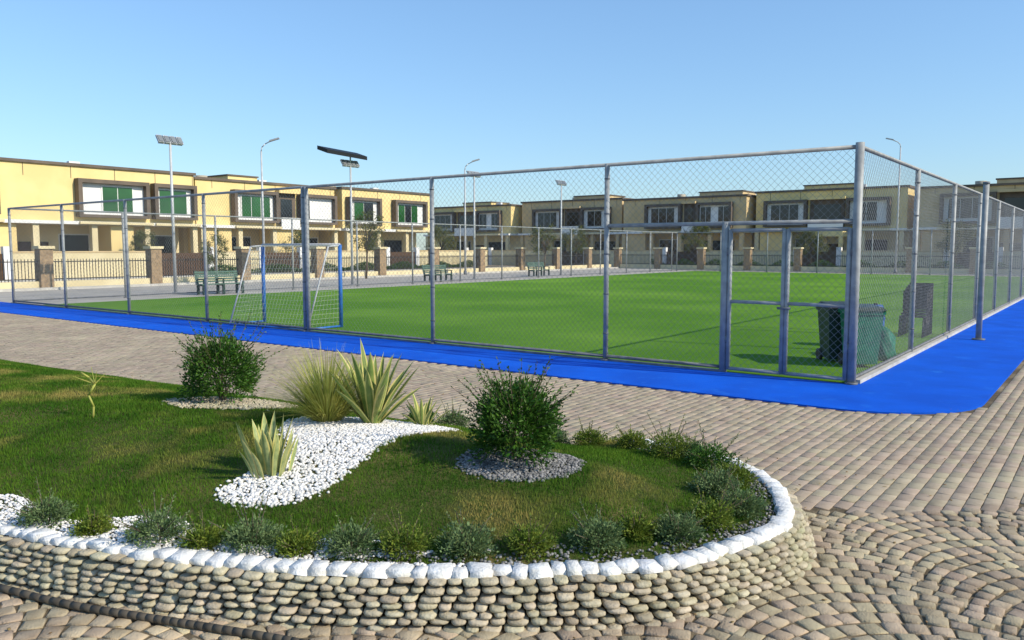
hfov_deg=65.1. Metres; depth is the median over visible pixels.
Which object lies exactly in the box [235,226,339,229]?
bay slab
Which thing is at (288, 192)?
balcony canopy
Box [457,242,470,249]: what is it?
ground windows
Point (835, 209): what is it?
balcony doors
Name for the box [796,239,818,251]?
ground windows
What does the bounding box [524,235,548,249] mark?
front blocks
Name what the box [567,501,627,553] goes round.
shrub
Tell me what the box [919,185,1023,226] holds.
walls
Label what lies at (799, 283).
pitch turf
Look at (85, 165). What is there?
roof coping
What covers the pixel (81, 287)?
road kerb
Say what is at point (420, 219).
bay panels
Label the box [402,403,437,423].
shrub
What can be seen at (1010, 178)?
tower coping
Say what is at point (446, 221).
window glass
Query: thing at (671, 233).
floor slab
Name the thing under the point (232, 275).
park bench
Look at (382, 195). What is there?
walls
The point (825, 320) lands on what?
wheeled bin
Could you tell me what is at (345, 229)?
floor slab
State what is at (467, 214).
balcony recess
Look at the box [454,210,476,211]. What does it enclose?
balcony canopy
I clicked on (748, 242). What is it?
walls
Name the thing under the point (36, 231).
columns
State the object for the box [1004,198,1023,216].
balcony doors
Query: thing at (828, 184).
tower coping
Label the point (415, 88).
sky
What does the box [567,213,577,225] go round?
balcony doors
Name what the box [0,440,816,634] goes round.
cobbles
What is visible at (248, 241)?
ground windows
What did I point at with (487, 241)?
columns
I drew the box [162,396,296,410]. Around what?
pebble ring
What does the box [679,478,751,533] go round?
shrub
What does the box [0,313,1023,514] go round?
paving stones
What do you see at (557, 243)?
ground windows
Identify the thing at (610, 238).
walls
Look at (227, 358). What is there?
round bush
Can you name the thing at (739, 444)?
fallen leaves
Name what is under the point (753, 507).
shrub
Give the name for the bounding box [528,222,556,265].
sparse tree
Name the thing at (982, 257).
steel post
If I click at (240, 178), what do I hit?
stair tower
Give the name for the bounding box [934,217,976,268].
sparse tree
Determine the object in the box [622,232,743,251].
columns
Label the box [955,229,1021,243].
walls
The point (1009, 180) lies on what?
stair tower
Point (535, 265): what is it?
park bench
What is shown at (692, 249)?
doors
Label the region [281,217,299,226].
balcony parapet
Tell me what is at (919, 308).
stacked chairs
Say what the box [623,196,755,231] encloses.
walls
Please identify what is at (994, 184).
roof coping
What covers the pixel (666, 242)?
ground windows
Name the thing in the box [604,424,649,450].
shrub
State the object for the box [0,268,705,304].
pitch side pavement
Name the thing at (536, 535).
shrub
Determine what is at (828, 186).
stair tower
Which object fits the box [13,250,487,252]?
coping
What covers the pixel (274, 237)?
columns
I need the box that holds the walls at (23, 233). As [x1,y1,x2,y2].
[16,224,178,252]
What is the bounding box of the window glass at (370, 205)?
[364,203,410,221]
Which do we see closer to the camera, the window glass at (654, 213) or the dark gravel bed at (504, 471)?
the dark gravel bed at (504, 471)
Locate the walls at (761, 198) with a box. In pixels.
[756,187,914,228]
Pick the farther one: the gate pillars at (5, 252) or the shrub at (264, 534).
the gate pillars at (5, 252)
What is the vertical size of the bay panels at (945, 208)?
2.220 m
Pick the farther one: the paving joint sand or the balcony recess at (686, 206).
the balcony recess at (686, 206)
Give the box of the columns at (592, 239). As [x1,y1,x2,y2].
[520,234,619,250]
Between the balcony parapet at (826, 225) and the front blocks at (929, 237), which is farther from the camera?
the balcony parapet at (826, 225)
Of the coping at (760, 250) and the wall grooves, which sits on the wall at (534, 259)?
the coping at (760, 250)
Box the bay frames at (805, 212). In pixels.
[763,196,891,226]
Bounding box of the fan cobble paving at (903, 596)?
[0,507,1023,639]
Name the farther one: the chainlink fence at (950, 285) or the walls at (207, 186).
the walls at (207, 186)
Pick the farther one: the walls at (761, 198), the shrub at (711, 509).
the walls at (761, 198)
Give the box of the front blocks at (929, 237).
[921,230,955,250]
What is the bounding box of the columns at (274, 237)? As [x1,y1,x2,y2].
[198,227,337,252]
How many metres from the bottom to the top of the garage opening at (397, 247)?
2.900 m
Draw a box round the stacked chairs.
[898,283,933,337]
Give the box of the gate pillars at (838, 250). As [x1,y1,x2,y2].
[466,247,1003,267]
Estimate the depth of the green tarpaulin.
14.14 m
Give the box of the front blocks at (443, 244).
[429,236,453,249]
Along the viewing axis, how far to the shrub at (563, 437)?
7.38 m
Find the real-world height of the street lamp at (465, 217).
8.850 m
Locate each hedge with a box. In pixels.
[208,260,472,272]
[651,258,1023,268]
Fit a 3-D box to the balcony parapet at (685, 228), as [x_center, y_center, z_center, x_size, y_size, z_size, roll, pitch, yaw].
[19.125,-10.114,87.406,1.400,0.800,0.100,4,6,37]
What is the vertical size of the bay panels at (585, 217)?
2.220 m
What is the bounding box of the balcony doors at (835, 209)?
[814,204,840,219]
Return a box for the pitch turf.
[50,271,1023,382]
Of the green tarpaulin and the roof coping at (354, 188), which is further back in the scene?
the roof coping at (354, 188)
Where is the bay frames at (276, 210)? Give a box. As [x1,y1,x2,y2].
[230,189,337,224]
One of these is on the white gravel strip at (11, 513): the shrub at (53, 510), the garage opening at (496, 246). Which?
the shrub at (53, 510)
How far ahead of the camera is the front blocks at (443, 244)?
110.44 m
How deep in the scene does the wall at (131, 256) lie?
55.11 m
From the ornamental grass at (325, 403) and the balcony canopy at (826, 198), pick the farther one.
the balcony canopy at (826, 198)
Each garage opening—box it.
[384,240,401,251]
[489,242,504,249]
[595,241,614,249]
[704,241,733,249]
[865,240,886,249]
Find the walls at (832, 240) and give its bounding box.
[793,231,921,251]
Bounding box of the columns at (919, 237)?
[918,229,1009,251]
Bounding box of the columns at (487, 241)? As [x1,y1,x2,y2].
[426,235,509,249]
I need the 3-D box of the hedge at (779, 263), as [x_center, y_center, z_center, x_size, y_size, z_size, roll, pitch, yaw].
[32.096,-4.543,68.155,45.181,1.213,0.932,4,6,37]
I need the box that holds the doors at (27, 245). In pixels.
[18,242,48,250]
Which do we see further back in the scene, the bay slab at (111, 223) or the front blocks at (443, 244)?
the front blocks at (443, 244)
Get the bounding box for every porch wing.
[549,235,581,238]
[805,231,846,236]
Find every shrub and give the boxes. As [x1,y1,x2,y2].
[3,477,78,528]
[67,504,117,537]
[106,490,194,547]
[175,508,225,550]
[205,489,289,554]
[272,514,325,559]
[316,509,383,560]
[377,504,438,561]
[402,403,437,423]
[433,507,498,562]
[436,397,471,426]
[501,512,557,561]
[553,416,571,443]
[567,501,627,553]
[568,415,615,445]
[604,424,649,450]
[616,500,662,543]
[638,412,694,459]
[653,500,708,549]
[674,432,707,460]
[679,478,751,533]
[681,420,741,471]
[686,461,744,499]
[698,457,760,487]
[716,469,768,520]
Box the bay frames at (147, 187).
[0,178,197,220]
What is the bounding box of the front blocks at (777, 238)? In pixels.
[760,232,781,249]
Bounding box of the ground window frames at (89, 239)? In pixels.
[58,234,171,250]
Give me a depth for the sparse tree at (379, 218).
53.19 m
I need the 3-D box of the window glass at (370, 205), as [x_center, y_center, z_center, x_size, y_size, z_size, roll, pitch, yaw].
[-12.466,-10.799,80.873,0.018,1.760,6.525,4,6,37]
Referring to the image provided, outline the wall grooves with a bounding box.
[22,162,192,185]
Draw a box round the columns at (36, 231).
[30,223,197,252]
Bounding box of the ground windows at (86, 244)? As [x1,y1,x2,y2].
[60,235,171,252]
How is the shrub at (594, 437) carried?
on the lawn mound
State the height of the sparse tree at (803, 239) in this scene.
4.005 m
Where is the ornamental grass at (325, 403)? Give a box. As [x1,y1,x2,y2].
[243,340,395,421]
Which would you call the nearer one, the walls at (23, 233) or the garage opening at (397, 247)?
the walls at (23, 233)
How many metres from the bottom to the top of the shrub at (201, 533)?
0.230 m
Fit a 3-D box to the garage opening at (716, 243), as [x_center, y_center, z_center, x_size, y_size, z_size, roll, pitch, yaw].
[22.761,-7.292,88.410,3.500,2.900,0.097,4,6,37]
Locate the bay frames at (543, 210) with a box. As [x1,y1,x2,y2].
[532,207,611,230]
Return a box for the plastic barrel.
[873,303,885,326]
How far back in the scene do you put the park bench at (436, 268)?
48.31 m
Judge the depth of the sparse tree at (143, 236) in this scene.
57.81 m
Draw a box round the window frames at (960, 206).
[947,197,977,218]
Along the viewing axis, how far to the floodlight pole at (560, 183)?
59.66 m
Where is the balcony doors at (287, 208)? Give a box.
[281,199,291,217]
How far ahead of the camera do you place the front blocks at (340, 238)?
77.58 m
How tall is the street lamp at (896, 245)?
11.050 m
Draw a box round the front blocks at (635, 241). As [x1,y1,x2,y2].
[627,234,654,249]
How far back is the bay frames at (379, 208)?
81.29 m
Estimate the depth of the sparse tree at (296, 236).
69.17 m
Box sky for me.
[0,0,1023,249]
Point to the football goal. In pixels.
(263, 260)
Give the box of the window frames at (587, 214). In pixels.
[537,211,601,226]
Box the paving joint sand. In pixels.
[0,313,1023,639]
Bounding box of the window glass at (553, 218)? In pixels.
[538,211,600,226]
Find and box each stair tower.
[210,176,256,180]
[463,202,506,205]
[574,196,619,198]
[700,191,755,195]
[804,184,853,188]
[997,178,1023,182]
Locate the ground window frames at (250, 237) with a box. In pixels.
[232,236,317,246]
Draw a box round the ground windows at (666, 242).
[660,240,677,251]
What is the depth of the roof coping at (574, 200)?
97.83 m
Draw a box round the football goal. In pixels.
[229,243,342,329]
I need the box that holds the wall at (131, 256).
[13,251,486,278]
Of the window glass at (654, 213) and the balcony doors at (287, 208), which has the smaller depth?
the balcony doors at (287, 208)
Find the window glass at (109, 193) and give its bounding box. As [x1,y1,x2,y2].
[102,186,186,213]
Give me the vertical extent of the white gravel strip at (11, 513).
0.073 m
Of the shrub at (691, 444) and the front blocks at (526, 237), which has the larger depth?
the front blocks at (526, 237)
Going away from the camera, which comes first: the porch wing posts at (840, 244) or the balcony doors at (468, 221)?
the porch wing posts at (840, 244)
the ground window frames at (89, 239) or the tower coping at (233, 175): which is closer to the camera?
the ground window frames at (89, 239)
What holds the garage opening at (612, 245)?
attached to the walls at (610, 238)
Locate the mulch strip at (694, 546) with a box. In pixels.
[352,444,776,566]
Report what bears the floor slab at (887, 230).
on the columns at (757, 238)
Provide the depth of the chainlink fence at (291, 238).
41.40 m
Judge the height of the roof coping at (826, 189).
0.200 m
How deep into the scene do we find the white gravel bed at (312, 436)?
5.89 m
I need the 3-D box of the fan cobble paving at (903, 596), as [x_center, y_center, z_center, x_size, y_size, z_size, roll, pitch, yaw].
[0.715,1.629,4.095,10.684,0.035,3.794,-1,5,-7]
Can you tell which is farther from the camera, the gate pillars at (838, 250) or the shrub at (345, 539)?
the gate pillars at (838, 250)
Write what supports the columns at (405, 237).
on the ground
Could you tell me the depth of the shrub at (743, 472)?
5.83 m
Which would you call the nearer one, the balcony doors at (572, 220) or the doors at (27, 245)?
the doors at (27, 245)
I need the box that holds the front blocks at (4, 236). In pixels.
[0,223,133,253]
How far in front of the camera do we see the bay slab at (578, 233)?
97.03 m
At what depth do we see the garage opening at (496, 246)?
107.07 m
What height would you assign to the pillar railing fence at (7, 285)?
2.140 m
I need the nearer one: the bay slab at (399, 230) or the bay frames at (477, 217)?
the bay slab at (399, 230)
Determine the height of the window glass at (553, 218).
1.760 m
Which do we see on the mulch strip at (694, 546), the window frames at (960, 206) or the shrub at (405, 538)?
the shrub at (405, 538)
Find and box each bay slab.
[0,219,200,226]
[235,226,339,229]
[353,229,429,231]
[531,232,603,234]
[643,231,721,232]
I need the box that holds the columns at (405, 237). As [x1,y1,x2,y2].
[344,231,434,251]
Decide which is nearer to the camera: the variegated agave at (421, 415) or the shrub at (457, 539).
the shrub at (457, 539)
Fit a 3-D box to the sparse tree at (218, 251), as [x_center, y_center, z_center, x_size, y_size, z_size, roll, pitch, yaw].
[-16.337,-3.407,43.863,1.676,3.137,1.608,0,5,0]
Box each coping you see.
[0,157,195,175]
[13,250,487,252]
[193,176,335,189]
[207,174,258,177]
[336,186,429,194]
[434,204,521,208]
[462,201,509,203]
[491,250,1016,251]
[520,197,632,202]
[573,194,625,196]
[622,194,755,200]
[698,190,754,192]
[755,185,914,193]
[803,183,853,185]
[920,182,1023,188]
[996,177,1023,179]
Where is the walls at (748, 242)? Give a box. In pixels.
[655,233,759,251]
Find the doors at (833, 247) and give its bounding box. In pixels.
[828,244,843,251]
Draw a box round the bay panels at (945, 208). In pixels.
[943,195,992,221]
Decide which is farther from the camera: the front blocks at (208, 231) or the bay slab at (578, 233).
the bay slab at (578, 233)
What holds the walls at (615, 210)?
on the walls at (610, 238)
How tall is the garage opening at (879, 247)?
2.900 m
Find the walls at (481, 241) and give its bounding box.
[454,236,519,249]
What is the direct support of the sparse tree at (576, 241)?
on the ground
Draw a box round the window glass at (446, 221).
[435,214,496,228]
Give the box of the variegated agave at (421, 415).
[400,390,451,424]
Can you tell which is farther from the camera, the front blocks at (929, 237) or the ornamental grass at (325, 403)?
the front blocks at (929, 237)
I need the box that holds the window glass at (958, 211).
[948,198,982,217]
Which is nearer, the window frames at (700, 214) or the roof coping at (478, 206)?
the window frames at (700, 214)
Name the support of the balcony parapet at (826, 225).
on the floor slab at (887, 230)
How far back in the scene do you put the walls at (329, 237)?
84.01 m
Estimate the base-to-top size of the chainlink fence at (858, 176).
3.510 m
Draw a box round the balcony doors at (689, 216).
[687,208,692,221]
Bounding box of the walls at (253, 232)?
[178,228,318,252]
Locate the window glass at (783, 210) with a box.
[771,202,876,220]
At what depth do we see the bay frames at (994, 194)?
71.29 m
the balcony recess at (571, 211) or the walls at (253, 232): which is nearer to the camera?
the walls at (253, 232)
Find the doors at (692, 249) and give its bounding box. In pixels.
[684,244,695,251]
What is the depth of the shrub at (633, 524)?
4.73 m
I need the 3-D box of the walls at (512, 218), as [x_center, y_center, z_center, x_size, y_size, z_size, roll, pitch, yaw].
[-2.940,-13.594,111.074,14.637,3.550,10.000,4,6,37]
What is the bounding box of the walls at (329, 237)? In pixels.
[319,231,415,251]
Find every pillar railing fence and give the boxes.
[0,246,610,288]
[613,247,1023,274]
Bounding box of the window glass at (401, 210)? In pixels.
[354,202,417,222]
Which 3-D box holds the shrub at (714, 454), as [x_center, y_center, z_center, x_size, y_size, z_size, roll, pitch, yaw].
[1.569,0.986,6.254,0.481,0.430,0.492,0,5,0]
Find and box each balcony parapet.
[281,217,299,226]
[454,228,472,233]
[562,226,578,232]
[681,226,692,230]
[808,223,842,226]
[1000,217,1022,225]
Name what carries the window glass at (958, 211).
attached to the window frames at (960, 206)
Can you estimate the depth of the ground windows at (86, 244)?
59.47 m
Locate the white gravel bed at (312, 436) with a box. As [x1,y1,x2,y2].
[213,416,462,510]
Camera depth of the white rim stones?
4.42 m
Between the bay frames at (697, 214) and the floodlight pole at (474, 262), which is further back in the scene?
the bay frames at (697, 214)
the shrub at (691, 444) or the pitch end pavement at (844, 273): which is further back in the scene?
the pitch end pavement at (844, 273)
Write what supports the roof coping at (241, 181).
on the walls at (207, 186)
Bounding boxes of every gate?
[725,227,852,380]
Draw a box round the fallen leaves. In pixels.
[7,370,1021,639]
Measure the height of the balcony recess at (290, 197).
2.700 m
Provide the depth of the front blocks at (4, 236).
58.80 m
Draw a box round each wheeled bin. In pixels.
[816,301,844,358]
[838,304,886,363]
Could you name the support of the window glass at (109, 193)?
attached to the window frames at (132, 197)
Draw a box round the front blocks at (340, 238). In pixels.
[338,231,367,250]
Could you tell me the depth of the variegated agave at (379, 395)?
6.78 m
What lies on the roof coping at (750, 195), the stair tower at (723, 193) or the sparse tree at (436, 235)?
the stair tower at (723, 193)
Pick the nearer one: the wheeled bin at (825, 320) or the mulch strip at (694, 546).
the mulch strip at (694, 546)
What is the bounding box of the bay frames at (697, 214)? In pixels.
[644,202,733,228]
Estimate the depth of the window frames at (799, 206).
81.67 m
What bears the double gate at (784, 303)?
attached to the chainlink fence at (858, 176)
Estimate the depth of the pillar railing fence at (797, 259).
73.14 m
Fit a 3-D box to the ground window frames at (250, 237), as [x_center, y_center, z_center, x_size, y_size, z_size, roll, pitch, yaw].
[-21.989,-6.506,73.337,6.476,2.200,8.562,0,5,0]
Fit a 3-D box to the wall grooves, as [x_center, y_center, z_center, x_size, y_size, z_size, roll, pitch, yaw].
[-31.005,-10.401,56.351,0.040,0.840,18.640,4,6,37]
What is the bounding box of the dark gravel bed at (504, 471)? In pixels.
[453,446,586,482]
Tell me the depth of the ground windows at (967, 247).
73.52 m
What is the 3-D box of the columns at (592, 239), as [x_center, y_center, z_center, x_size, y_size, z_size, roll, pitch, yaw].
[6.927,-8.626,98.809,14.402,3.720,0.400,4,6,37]
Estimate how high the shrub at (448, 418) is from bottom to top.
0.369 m
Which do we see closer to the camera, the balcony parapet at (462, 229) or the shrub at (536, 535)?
the shrub at (536, 535)
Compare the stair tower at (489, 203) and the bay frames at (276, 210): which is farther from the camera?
the stair tower at (489, 203)
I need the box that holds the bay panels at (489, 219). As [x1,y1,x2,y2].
[434,213,496,230]
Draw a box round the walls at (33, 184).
[0,160,194,223]
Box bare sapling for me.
[73,368,103,416]
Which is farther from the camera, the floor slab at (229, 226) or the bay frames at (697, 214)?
the bay frames at (697, 214)
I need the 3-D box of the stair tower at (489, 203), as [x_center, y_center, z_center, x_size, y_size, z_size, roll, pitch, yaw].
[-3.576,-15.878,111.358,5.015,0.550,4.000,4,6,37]
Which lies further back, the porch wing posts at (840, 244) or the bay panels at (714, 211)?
the bay panels at (714, 211)
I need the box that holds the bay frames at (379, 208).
[345,197,427,227]
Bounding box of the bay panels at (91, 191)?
[83,183,191,217]
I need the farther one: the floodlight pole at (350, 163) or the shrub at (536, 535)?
the floodlight pole at (350, 163)
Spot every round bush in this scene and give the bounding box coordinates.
[172,310,286,402]
[450,356,579,470]
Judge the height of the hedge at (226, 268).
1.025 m
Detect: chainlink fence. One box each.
[7,142,864,384]
[10,208,676,300]
[676,228,1023,275]
[856,146,1023,377]
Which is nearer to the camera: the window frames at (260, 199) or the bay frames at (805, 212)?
the window frames at (260, 199)
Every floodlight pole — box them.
[155,134,183,292]
[317,145,366,284]
[466,171,480,278]
[555,180,566,274]
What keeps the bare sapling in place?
on the lawn mound
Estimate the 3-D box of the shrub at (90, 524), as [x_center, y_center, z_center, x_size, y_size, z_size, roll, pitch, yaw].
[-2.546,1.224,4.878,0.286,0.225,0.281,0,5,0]
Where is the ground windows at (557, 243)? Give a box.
[554,241,565,250]
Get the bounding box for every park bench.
[194,270,243,294]
[422,264,451,281]
[527,262,549,275]
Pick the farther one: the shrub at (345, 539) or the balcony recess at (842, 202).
the balcony recess at (842, 202)
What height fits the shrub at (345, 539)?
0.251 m
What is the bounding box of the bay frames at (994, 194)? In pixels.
[939,192,996,223]
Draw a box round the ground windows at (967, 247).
[963,238,992,251]
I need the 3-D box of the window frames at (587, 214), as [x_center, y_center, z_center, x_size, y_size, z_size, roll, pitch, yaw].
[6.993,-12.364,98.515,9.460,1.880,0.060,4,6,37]
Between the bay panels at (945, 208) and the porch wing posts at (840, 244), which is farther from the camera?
the porch wing posts at (840, 244)
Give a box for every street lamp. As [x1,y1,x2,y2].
[260,137,279,247]
[464,159,479,274]
[886,138,900,272]
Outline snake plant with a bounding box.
[236,411,297,479]
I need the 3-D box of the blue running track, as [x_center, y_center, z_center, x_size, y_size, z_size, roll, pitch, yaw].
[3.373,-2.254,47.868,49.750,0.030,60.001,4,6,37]
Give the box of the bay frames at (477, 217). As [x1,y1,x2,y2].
[434,210,501,231]
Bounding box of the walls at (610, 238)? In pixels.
[553,235,621,246]
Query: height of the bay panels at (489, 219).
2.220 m
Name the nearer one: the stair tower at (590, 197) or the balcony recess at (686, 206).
the balcony recess at (686, 206)
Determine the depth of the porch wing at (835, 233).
77.78 m
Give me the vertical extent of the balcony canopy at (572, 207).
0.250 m
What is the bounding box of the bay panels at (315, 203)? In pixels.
[238,193,331,222]
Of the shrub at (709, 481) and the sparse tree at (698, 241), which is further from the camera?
the sparse tree at (698, 241)
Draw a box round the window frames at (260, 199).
[240,195,310,218]
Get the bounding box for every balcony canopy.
[276,190,299,193]
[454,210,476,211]
[562,206,581,208]
[681,201,696,203]
[808,196,846,199]
[998,188,1023,192]
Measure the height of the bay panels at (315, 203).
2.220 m
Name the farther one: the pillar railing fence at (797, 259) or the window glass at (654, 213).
the window glass at (654, 213)
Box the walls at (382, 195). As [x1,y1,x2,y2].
[334,189,429,229]
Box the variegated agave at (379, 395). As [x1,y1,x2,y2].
[324,339,420,423]
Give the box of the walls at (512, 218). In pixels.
[427,206,521,233]
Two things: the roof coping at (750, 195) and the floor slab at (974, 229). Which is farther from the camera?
the roof coping at (750, 195)
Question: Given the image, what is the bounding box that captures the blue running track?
[0,299,1023,413]
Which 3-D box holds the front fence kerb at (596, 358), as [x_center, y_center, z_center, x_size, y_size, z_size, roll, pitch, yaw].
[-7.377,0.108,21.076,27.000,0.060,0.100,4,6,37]
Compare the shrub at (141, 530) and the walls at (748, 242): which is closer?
the shrub at (141, 530)
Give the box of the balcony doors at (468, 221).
[460,216,472,227]
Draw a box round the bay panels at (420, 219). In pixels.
[352,200,422,224]
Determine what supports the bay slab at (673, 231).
attached to the floor slab at (671, 233)
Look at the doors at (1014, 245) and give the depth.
71.53 m
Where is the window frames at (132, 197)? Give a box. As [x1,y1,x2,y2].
[101,186,187,213]
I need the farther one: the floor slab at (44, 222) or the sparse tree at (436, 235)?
the sparse tree at (436, 235)
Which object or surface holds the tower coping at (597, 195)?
on the stair tower at (590, 197)
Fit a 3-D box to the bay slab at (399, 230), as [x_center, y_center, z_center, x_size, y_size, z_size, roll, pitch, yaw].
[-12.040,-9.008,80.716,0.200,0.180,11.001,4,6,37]
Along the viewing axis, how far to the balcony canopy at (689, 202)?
87.12 m
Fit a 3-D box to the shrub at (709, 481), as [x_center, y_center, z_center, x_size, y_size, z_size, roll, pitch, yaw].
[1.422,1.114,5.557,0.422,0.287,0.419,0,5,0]
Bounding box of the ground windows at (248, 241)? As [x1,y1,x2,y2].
[232,237,316,250]
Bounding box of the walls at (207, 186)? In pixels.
[193,179,334,227]
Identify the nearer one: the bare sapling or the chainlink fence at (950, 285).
the bare sapling
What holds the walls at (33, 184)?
on the walls at (23, 233)
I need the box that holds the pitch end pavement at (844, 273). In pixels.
[732,270,1023,276]
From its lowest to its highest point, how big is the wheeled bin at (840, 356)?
1.040 m
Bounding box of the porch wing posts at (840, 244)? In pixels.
[805,236,842,249]
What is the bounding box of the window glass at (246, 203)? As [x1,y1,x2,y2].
[242,196,269,216]
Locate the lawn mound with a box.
[0,369,775,572]
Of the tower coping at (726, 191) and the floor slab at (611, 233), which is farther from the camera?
the floor slab at (611, 233)
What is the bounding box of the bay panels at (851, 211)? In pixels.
[767,200,886,224]
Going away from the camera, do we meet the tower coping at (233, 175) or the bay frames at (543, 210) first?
the tower coping at (233, 175)
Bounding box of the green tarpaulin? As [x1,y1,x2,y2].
[878,326,896,360]
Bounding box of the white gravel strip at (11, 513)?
[0,494,489,566]
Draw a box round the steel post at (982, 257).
[972,181,989,339]
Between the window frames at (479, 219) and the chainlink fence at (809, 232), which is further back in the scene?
the window frames at (479, 219)
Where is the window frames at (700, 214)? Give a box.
[650,206,723,222]
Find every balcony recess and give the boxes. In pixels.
[277,193,295,223]
[457,212,472,226]
[565,208,579,226]
[684,204,695,221]
[810,199,845,226]
[1000,192,1023,216]
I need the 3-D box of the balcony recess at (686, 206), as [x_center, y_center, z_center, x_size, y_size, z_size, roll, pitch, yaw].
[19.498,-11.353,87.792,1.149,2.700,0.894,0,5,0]
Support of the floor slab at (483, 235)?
on the columns at (487, 241)
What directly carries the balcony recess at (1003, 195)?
attached to the walls at (991, 189)
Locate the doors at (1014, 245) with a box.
[1000,243,1021,250]
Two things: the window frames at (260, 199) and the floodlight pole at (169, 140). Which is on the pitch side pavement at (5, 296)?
the floodlight pole at (169, 140)
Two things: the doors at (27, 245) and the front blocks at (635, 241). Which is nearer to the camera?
the doors at (27, 245)
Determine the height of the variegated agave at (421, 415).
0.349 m
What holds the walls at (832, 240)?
on the ground
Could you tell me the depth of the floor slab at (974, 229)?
71.64 m
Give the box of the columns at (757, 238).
[754,231,904,251]
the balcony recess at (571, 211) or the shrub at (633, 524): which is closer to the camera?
the shrub at (633, 524)
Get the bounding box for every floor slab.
[0,219,201,227]
[189,225,340,230]
[341,228,429,232]
[424,233,519,235]
[518,232,621,234]
[619,230,753,233]
[754,228,910,232]
[918,226,1021,230]
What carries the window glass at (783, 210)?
attached to the window frames at (799, 206)
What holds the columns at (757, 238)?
on the ground
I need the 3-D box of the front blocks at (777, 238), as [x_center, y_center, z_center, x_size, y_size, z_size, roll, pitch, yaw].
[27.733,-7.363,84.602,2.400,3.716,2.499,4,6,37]
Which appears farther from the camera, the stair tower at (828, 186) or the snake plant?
the stair tower at (828, 186)
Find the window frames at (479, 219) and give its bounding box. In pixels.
[438,214,486,228]
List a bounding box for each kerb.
[0,265,618,291]
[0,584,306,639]
[13,302,718,371]
[856,296,1023,383]
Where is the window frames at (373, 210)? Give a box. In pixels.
[353,201,417,222]
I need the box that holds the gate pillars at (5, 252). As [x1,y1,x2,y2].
[0,246,419,279]
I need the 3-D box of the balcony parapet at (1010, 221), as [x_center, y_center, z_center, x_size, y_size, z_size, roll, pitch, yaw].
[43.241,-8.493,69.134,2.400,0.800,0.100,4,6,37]
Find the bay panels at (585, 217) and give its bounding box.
[536,209,603,228]
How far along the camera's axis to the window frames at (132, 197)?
59.23 m
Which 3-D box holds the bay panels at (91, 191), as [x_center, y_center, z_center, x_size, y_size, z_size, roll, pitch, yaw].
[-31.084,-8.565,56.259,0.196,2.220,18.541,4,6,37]
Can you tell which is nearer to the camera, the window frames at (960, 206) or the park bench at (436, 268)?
the park bench at (436, 268)
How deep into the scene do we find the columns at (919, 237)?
71.71 m
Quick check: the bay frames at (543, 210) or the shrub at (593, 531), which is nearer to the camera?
the shrub at (593, 531)
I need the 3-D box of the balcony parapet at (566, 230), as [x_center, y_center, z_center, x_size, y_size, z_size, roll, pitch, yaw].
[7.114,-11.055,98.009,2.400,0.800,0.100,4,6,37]
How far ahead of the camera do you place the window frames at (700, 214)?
86.79 m
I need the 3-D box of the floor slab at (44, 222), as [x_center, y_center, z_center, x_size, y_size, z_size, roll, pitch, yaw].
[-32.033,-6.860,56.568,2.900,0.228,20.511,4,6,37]
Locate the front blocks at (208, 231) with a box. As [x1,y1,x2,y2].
[187,228,297,252]
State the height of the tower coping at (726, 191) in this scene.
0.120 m
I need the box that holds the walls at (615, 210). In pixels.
[522,199,623,233]
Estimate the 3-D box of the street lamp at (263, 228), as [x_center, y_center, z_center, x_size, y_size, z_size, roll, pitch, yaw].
[-14.992,-6.861,49.889,1.283,8.850,0.280,0,5,0]
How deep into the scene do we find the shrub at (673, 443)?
6.58 m
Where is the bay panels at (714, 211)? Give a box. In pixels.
[648,205,728,222]
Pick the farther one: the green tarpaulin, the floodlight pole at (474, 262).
the floodlight pole at (474, 262)
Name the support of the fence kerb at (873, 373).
on the blue running track
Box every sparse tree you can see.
[128,230,156,250]
[198,230,228,282]
[279,229,310,251]
[345,209,388,278]
[425,225,458,249]
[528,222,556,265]
[559,224,590,253]
[680,220,711,260]
[794,231,828,259]
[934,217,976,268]
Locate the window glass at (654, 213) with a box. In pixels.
[651,206,728,222]
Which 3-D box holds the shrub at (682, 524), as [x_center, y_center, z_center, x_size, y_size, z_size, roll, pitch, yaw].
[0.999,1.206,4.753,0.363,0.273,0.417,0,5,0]
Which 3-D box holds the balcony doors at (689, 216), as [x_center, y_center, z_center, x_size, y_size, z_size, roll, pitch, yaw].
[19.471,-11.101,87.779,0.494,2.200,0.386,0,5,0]
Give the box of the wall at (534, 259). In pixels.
[492,251,1023,267]
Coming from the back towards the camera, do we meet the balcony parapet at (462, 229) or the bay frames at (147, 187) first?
the balcony parapet at (462, 229)
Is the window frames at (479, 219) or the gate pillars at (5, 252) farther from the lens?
the window frames at (479, 219)
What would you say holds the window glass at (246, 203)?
attached to the window frames at (260, 199)
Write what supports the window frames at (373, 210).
attached to the bay frames at (379, 208)
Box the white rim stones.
[0,436,794,580]
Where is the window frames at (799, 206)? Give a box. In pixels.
[770,201,877,220]
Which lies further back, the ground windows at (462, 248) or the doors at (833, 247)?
the ground windows at (462, 248)
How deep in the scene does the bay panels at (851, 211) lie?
78.59 m

